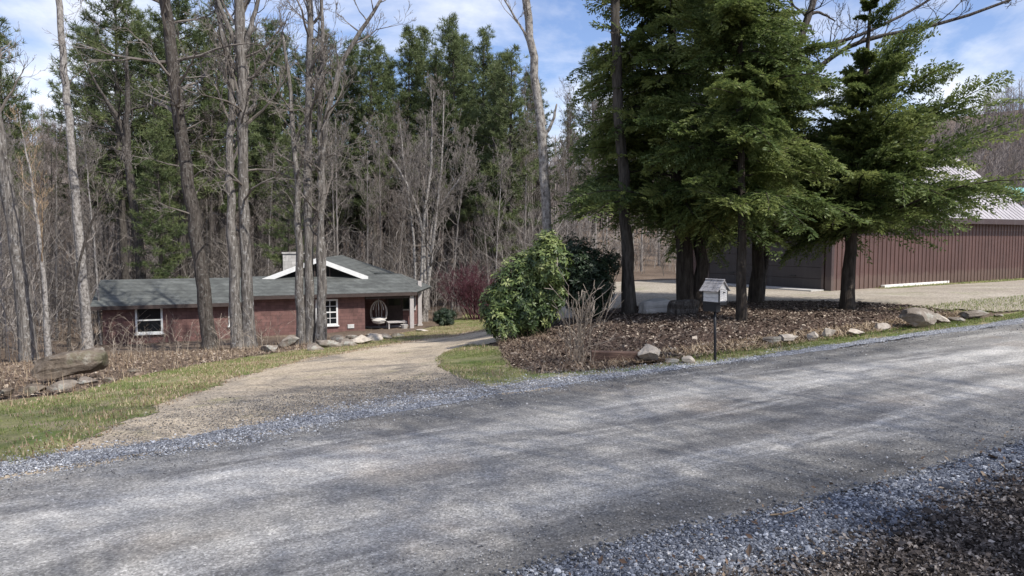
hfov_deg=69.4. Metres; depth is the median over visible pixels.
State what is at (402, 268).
undergrowth
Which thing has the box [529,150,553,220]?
bare tree
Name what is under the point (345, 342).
wall stone
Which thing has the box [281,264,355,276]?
gable window
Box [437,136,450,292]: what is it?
bare tree
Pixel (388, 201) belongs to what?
bare tree
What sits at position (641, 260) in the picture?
bare tree
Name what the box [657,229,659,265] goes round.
bare tree
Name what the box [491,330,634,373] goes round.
fallen leaves
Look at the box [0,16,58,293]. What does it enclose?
pine tree
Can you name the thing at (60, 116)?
pine tree
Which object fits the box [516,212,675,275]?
undergrowth
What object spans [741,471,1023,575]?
mulch verge
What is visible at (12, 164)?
bare tree
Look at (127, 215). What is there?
bare tree
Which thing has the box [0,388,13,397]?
stone
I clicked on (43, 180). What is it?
bare tree
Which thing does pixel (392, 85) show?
pine tree
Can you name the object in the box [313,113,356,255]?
bare tree
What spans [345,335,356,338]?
wall stone
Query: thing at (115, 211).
bare tree
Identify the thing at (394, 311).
door
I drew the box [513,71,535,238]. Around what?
pine tree
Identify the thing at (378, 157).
bare tree
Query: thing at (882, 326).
edging stone
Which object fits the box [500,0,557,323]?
birch tree
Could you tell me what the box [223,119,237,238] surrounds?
bare tree
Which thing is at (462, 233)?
bare tree
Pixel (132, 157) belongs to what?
bare tree
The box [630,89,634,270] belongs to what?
bare tree
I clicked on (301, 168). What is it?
bare tree
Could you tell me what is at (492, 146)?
pine tree
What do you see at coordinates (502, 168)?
bare tree
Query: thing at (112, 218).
bare tree
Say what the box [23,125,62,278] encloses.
bare tree
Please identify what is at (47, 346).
sapling
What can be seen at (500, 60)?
pine tree
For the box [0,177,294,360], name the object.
undergrowth
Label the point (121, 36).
pine tree
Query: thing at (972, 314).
edging stone
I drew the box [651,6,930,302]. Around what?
hemlock tree
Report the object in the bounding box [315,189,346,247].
bare tree
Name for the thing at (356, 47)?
pine tree
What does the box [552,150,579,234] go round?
bare tree
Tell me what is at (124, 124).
bare tree
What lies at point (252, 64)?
pine tree
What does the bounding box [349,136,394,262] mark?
bare tree
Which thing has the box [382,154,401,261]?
bare tree
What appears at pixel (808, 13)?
bare tree
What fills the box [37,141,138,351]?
sapling
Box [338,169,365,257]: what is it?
bare tree
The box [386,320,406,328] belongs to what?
patio table
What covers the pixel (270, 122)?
pine tree
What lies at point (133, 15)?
pine tree
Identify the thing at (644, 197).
hemlock tree
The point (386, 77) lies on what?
pine tree
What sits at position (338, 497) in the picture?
road
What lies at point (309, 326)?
bare tree
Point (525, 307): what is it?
rhododendron
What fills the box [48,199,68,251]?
bare tree
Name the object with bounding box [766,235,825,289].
garage door
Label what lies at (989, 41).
sky
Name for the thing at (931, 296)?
gravel yard
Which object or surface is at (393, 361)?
driveway
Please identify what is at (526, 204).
bare tree
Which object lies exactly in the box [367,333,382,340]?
wall stone
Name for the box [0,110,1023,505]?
ground
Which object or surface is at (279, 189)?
bare tree
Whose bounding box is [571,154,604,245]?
bare tree
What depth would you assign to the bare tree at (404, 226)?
49.27 m
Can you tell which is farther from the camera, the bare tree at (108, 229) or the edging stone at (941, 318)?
the bare tree at (108, 229)
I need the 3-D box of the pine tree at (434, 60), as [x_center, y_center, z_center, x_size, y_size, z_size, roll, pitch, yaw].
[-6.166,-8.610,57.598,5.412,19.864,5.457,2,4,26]
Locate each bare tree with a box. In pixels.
[0,21,46,362]
[0,121,47,346]
[0,142,30,268]
[0,176,23,316]
[0,210,39,284]
[1,134,53,265]
[2,199,34,322]
[9,170,43,277]
[18,179,59,330]
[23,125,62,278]
[25,134,62,254]
[30,120,69,316]
[34,124,70,340]
[43,0,304,350]
[46,201,70,300]
[46,204,65,284]
[47,196,71,319]
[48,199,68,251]
[51,0,93,349]
[51,154,91,332]
[56,17,160,278]
[57,144,89,324]
[60,107,122,344]
[62,186,111,253]
[76,144,111,342]
[77,68,127,279]
[83,201,108,288]
[85,209,109,299]
[89,123,135,279]
[98,156,138,250]
[98,158,129,273]
[104,74,148,278]
[104,195,116,270]
[108,179,146,260]
[122,116,148,215]
[137,153,176,267]
[140,152,176,251]
[141,200,153,278]
[145,150,185,274]
[168,162,209,272]
[172,188,217,276]
[173,0,316,348]
[186,132,237,271]
[188,60,226,277]
[194,159,216,225]
[212,164,256,258]
[212,201,228,260]
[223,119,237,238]
[236,81,271,275]
[248,145,271,228]
[250,0,416,343]
[250,142,286,274]
[259,142,303,231]
[259,152,290,269]
[259,197,282,265]
[275,127,333,218]
[311,124,355,255]
[312,132,332,218]
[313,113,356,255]
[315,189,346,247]
[317,191,345,252]
[326,188,345,254]
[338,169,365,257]
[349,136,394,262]
[350,113,397,267]
[357,131,372,258]
[368,166,410,270]
[369,70,492,321]
[377,135,422,273]
[377,168,388,269]
[381,118,406,267]
[381,175,402,267]
[381,184,420,276]
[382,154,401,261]
[384,97,422,275]
[387,177,403,260]
[391,156,429,271]
[394,108,451,309]
[409,145,434,301]
[432,118,486,309]
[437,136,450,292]
[445,178,479,268]
[448,205,471,260]
[451,144,474,269]
[464,173,496,304]
[480,137,522,282]
[488,123,532,213]
[503,65,552,245]
[503,111,555,254]
[513,127,535,249]
[515,156,540,251]
[522,129,539,246]
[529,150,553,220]
[551,76,582,237]
[551,83,582,240]
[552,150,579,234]
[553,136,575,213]
[571,121,595,235]
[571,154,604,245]
[578,89,611,247]
[582,96,615,251]
[589,99,618,252]
[596,0,638,314]
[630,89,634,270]
[640,219,643,271]
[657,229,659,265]
[763,0,1021,300]
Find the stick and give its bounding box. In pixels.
[770,507,801,515]
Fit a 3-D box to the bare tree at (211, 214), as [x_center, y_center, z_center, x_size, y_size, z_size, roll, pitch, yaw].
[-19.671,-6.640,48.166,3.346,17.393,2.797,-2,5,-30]
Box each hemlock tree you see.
[550,0,823,306]
[632,0,872,320]
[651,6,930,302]
[764,0,1023,309]
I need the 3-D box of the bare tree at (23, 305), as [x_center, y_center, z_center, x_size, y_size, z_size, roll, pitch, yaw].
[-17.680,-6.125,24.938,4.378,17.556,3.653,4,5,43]
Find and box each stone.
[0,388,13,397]
[18,383,47,396]
[46,379,76,393]
[77,376,97,384]
[102,377,116,381]
[127,368,140,372]
[261,345,277,351]
[278,335,299,347]
[307,343,323,350]
[316,340,341,347]
[329,335,344,340]
[338,338,356,346]
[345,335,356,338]
[351,335,372,343]
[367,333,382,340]
[382,334,391,338]
[391,333,404,336]
[638,344,659,359]
[665,358,678,362]
[682,356,695,362]
[763,336,780,342]
[779,334,797,341]
[807,331,818,339]
[822,328,835,336]
[848,328,862,334]
[874,323,890,329]
[898,307,936,326]
[935,313,949,322]
[948,317,964,321]
[958,310,988,318]
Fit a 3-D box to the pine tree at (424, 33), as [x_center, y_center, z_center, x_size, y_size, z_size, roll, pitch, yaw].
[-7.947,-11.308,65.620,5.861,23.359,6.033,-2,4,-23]
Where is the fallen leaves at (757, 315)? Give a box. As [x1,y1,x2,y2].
[499,300,957,371]
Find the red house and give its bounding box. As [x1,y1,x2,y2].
[90,252,430,344]
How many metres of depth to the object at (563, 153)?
67.13 m
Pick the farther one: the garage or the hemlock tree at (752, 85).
the garage
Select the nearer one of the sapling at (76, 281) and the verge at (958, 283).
the sapling at (76, 281)
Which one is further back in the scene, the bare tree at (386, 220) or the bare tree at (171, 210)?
the bare tree at (386, 220)
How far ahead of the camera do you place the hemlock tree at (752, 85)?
16.30 m
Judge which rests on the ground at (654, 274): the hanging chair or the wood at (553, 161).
the wood at (553, 161)
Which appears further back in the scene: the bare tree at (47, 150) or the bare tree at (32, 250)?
the bare tree at (47, 150)
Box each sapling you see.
[6,104,53,356]
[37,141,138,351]
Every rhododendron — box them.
[478,229,575,341]
[554,231,621,319]
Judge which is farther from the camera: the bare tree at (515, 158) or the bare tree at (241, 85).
the bare tree at (515, 158)
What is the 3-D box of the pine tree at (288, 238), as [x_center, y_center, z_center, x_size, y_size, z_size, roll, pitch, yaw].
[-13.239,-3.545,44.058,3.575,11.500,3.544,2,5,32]
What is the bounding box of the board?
[881,281,948,287]
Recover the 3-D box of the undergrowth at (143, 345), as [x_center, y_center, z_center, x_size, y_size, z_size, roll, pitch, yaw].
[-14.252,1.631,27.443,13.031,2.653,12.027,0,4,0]
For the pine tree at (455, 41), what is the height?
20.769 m
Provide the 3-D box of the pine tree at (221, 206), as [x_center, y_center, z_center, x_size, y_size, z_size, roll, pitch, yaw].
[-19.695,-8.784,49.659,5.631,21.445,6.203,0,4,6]
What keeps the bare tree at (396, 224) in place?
on the ground at (654, 274)
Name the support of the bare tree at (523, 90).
on the ground at (654, 274)
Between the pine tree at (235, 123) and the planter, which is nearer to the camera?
the planter
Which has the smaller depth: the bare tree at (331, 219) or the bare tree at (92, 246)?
the bare tree at (92, 246)
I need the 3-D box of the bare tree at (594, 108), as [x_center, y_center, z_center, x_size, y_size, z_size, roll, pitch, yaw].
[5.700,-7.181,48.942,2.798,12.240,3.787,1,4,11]
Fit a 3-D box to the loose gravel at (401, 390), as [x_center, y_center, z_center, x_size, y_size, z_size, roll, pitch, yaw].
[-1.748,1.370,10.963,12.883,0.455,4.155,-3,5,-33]
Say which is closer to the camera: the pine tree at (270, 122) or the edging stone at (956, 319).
the edging stone at (956, 319)
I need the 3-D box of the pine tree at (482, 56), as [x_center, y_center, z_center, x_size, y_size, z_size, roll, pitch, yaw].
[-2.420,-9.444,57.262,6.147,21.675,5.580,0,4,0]
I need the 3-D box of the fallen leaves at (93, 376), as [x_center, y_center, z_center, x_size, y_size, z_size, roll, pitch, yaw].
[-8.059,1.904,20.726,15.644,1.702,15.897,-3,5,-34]
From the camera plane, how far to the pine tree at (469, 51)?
64.76 m
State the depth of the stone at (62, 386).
12.51 m
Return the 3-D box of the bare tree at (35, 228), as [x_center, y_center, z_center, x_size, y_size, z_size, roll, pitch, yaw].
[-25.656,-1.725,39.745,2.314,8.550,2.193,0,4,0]
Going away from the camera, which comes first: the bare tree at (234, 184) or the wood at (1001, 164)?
the bare tree at (234, 184)
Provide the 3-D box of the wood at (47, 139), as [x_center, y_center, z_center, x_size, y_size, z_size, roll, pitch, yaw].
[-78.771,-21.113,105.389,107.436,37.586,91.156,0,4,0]
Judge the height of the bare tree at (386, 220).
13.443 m
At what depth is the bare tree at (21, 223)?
39.30 m
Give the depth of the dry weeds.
19.57 m
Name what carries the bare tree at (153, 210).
on the ground at (654, 274)
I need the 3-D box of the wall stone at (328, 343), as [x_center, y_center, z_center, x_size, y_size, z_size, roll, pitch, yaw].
[-5.600,1.731,22.644,0.798,0.316,0.462,0,4,0]
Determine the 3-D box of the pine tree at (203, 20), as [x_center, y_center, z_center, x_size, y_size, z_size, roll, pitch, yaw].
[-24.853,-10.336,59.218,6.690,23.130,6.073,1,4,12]
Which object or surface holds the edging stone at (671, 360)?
on the ground at (654, 274)
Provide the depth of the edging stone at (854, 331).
15.06 m
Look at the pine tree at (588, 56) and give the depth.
59.09 m
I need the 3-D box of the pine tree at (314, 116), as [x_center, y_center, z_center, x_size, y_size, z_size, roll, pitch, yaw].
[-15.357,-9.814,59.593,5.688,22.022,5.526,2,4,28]
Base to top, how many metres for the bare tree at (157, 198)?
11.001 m
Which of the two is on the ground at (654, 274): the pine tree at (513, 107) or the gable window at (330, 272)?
the pine tree at (513, 107)
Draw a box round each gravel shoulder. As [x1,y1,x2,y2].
[528,440,1023,575]
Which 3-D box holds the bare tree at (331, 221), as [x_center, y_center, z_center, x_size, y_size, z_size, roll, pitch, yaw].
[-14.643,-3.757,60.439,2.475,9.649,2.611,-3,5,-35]
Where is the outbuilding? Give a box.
[1008,187,1023,207]
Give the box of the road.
[0,323,1023,575]
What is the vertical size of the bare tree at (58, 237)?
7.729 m
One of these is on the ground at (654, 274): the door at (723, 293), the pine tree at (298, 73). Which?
the pine tree at (298, 73)
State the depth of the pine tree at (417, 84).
62.74 m
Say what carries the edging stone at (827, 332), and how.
on the planting bed
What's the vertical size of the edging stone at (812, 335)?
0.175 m
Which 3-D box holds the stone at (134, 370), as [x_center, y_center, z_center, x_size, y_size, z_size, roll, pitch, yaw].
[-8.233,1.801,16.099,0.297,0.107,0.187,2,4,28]
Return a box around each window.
[135,308,164,334]
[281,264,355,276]
[315,299,338,326]
[402,295,415,310]
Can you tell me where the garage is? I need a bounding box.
[693,158,1023,291]
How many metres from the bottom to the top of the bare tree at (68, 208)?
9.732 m
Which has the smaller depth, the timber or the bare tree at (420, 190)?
the timber
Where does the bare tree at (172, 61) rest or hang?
on the ground at (654, 274)
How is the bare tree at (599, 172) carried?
on the ground at (654, 274)
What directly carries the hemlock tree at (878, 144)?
on the planting bed
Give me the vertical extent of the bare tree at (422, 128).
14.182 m
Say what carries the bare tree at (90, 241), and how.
on the ground at (654, 274)
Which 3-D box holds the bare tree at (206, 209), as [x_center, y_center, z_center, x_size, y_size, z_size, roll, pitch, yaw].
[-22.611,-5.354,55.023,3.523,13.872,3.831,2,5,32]
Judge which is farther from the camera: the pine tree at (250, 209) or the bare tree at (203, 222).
the pine tree at (250, 209)
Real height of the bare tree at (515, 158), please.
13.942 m
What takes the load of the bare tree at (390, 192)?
on the ground at (654, 274)
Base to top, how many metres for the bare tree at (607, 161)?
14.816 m
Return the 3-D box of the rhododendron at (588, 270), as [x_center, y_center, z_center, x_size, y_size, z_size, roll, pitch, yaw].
[1.895,-0.235,18.628,2.024,2.396,1.612,0,4,0]
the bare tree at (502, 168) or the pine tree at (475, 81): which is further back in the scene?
the pine tree at (475, 81)
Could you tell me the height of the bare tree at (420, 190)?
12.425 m
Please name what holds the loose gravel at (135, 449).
on the road
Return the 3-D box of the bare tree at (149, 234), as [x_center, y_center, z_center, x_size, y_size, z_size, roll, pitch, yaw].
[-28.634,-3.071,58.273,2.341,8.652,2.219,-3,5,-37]
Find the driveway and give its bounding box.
[0,330,549,479]
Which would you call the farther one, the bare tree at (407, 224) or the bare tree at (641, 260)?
the bare tree at (407, 224)
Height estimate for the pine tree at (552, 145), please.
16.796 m
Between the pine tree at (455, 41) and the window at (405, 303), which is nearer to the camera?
the window at (405, 303)
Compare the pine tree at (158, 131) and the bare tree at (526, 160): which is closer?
the pine tree at (158, 131)
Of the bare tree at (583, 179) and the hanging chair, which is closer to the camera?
the hanging chair
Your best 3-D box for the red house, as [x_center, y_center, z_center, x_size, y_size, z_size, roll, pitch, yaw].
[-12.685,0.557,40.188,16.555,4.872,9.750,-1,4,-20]
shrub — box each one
[432,308,457,325]
[433,261,511,319]
[545,259,623,364]
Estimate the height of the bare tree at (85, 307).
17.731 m
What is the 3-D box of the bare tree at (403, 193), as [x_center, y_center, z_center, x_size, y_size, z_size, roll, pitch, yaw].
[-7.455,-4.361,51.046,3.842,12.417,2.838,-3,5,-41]
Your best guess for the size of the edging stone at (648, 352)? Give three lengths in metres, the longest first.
0.455 x 0.281 x 0.281 m
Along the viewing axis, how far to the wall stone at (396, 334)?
28.01 m
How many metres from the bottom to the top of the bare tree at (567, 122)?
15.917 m
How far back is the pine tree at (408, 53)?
60.62 m
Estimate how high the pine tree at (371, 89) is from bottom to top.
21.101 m
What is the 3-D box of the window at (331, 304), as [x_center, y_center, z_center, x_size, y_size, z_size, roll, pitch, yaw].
[-9.264,1.249,36.987,1.189,1.375,0.120,-1,4,-20]
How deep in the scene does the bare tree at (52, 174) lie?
47.04 m
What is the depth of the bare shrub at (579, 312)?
11.65 m
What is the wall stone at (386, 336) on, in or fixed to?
on the lawn at (42, 438)
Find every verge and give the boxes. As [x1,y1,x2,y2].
[437,311,1023,385]
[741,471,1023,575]
[881,278,1023,288]
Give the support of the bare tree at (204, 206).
on the ground at (654, 274)
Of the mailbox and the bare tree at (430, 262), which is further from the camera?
the bare tree at (430, 262)
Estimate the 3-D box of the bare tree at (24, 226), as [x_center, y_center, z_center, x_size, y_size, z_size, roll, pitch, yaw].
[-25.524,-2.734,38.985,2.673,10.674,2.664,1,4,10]
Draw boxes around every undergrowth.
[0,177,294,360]
[0,305,295,360]
[88,177,605,314]
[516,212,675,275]
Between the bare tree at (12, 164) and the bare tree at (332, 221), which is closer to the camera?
the bare tree at (12, 164)
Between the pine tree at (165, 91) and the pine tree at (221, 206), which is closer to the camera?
the pine tree at (221, 206)
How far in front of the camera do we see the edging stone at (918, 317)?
16.10 m
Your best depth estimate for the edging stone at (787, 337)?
14.04 m
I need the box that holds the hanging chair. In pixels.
[370,299,386,323]
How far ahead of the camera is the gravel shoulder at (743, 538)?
4.80 m
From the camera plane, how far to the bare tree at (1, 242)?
33.40 m
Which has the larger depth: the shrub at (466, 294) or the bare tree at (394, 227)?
the bare tree at (394, 227)
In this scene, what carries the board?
on the verge at (958, 283)
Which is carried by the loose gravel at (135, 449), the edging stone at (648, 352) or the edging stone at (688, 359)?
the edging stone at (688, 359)
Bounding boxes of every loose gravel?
[0,317,1023,488]
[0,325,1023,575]
[0,342,683,455]
[464,438,1023,575]
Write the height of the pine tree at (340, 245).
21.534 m
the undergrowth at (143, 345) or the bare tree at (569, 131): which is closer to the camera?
the undergrowth at (143, 345)
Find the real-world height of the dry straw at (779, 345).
0.238 m
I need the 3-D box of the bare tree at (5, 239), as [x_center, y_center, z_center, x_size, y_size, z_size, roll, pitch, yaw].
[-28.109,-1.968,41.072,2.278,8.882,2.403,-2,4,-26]
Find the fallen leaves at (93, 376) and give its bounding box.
[0,338,351,399]
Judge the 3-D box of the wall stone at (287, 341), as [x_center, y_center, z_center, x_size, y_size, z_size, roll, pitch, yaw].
[-7.373,1.749,24.355,0.725,0.409,0.491,-1,4,-19]
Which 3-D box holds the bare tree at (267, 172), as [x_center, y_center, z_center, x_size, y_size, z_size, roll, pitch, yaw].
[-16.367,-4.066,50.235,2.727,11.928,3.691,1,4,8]
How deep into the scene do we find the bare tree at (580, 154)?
61.17 m
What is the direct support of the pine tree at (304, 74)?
on the ground at (654, 274)
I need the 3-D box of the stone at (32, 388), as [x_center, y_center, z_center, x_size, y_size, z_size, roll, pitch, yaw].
[-8.075,1.713,12.453,0.285,0.190,0.396,4,5,42]
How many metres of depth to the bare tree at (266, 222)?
65.76 m
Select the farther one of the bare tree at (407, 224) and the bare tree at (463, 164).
the bare tree at (407, 224)
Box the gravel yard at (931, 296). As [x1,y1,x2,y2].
[556,279,1023,319]
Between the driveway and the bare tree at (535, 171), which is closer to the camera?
the driveway
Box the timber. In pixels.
[591,350,638,360]
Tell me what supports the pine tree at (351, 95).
on the ground at (654, 274)
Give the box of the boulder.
[30,346,108,378]
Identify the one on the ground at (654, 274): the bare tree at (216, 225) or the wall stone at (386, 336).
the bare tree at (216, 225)
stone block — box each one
[638,298,669,313]
[667,299,699,315]
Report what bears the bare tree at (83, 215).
on the ground at (654, 274)
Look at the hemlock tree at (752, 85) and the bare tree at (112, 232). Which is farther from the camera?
the bare tree at (112, 232)
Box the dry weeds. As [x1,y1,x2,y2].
[0,332,368,398]
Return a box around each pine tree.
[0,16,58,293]
[0,71,29,246]
[22,24,143,312]
[49,0,194,278]
[99,0,261,277]
[104,9,187,275]
[121,117,191,278]
[147,24,199,276]
[170,11,228,255]
[175,0,264,277]
[210,27,256,246]
[220,25,283,270]
[236,18,315,270]
[248,42,291,273]
[252,130,315,275]
[258,32,312,238]
[281,51,316,225]
[284,27,353,254]
[295,43,343,233]
[317,55,357,254]
[325,56,383,258]
[327,37,381,258]
[336,33,408,265]
[354,44,411,268]
[363,56,405,268]
[381,23,427,273]
[387,44,431,279]
[396,25,436,254]
[400,46,471,301]
[408,12,474,297]
[421,30,491,303]
[436,32,487,266]
[444,23,517,297]
[452,62,531,279]
[459,58,492,264]
[467,44,541,268]
[476,50,533,264]
[478,65,522,220]
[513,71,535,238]
[516,79,563,238]
[551,106,588,229]
[569,45,607,247]
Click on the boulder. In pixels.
(70, 363)
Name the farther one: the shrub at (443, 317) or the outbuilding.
the outbuilding
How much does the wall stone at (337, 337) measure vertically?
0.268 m
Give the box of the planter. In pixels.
[401,324,407,328]
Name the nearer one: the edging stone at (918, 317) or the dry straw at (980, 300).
the edging stone at (918, 317)
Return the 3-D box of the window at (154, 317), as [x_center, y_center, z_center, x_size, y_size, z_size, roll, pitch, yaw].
[-16.814,1.517,34.251,1.254,1.303,0.120,-1,4,-20]
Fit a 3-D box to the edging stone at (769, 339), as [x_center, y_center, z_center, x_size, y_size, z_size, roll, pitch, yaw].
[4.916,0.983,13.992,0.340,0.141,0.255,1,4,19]
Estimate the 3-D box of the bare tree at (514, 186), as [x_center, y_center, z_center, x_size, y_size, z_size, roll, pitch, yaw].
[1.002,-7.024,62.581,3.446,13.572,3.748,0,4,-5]
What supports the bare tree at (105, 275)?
on the ground at (654, 274)
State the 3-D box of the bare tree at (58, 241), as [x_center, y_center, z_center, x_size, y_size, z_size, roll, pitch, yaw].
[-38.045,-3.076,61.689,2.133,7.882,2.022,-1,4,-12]
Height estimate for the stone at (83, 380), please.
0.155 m
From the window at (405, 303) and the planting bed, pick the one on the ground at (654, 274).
the planting bed
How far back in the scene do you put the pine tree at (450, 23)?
58.65 m
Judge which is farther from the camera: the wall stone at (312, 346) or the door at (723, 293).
the wall stone at (312, 346)
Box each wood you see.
[3,95,360,287]
[85,130,667,265]
[917,71,1023,204]
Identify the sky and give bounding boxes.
[0,0,1023,174]
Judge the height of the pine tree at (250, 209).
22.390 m
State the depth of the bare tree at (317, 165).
63.58 m
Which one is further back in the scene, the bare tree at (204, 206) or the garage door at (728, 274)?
the bare tree at (204, 206)
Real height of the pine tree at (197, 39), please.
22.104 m
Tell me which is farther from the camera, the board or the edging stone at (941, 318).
the board
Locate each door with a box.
[386,298,402,324]
[707,237,751,284]
[720,290,726,300]
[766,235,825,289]
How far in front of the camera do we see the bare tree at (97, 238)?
47.23 m
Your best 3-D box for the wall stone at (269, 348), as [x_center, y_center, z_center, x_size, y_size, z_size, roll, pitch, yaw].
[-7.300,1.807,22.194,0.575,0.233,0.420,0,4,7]
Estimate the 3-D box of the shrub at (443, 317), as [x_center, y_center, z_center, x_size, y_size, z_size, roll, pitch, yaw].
[-3.448,1.566,38.165,1.355,1.060,1.283,0,4,0]
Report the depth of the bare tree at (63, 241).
45.98 m
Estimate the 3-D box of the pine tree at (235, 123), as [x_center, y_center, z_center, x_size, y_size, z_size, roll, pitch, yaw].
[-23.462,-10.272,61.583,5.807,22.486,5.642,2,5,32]
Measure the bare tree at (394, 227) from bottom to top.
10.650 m
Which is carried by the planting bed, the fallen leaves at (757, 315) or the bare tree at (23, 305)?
the fallen leaves at (757, 315)
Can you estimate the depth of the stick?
5.26 m
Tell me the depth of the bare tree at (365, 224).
65.49 m
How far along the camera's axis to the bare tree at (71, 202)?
42.49 m
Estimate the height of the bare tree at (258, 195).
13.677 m
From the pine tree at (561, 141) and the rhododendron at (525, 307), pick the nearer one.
the rhododendron at (525, 307)
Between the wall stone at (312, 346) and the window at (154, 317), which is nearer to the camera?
the wall stone at (312, 346)
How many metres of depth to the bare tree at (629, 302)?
18.74 m
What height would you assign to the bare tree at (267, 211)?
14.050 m
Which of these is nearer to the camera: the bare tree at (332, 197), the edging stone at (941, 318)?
the edging stone at (941, 318)
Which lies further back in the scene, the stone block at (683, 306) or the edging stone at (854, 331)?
the stone block at (683, 306)
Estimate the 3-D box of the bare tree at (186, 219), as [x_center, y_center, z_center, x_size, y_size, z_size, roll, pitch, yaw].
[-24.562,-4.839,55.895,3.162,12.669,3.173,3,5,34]
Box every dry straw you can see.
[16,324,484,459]
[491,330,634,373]
[588,310,960,368]
[891,295,1023,312]
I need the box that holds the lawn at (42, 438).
[0,313,485,463]
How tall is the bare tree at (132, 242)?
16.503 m
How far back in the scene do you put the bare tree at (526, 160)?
51.09 m
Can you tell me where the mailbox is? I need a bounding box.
[699,278,730,360]
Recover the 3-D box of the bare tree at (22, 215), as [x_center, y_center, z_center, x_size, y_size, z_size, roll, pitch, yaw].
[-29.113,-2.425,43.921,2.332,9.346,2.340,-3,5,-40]
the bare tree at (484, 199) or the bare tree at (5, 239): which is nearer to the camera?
the bare tree at (5, 239)
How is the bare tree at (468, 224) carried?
on the ground at (654, 274)
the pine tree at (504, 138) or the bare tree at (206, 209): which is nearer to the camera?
the bare tree at (206, 209)
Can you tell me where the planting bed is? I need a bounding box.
[499,301,947,372]
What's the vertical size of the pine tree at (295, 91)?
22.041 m
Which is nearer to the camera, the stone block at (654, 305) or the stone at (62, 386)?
the stone at (62, 386)
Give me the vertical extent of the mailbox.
1.538 m
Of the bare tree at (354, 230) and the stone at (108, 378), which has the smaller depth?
the stone at (108, 378)
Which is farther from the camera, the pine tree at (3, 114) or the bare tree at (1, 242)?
the pine tree at (3, 114)
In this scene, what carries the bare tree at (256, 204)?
on the ground at (654, 274)
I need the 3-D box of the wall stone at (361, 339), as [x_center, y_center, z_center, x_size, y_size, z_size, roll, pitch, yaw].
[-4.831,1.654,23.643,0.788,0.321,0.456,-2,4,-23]
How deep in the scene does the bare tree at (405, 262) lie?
52.45 m
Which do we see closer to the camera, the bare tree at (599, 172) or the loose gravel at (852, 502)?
the loose gravel at (852, 502)
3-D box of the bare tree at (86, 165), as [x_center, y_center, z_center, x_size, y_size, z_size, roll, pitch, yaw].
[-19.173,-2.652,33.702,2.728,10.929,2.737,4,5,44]
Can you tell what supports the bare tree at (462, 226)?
on the ground at (654, 274)

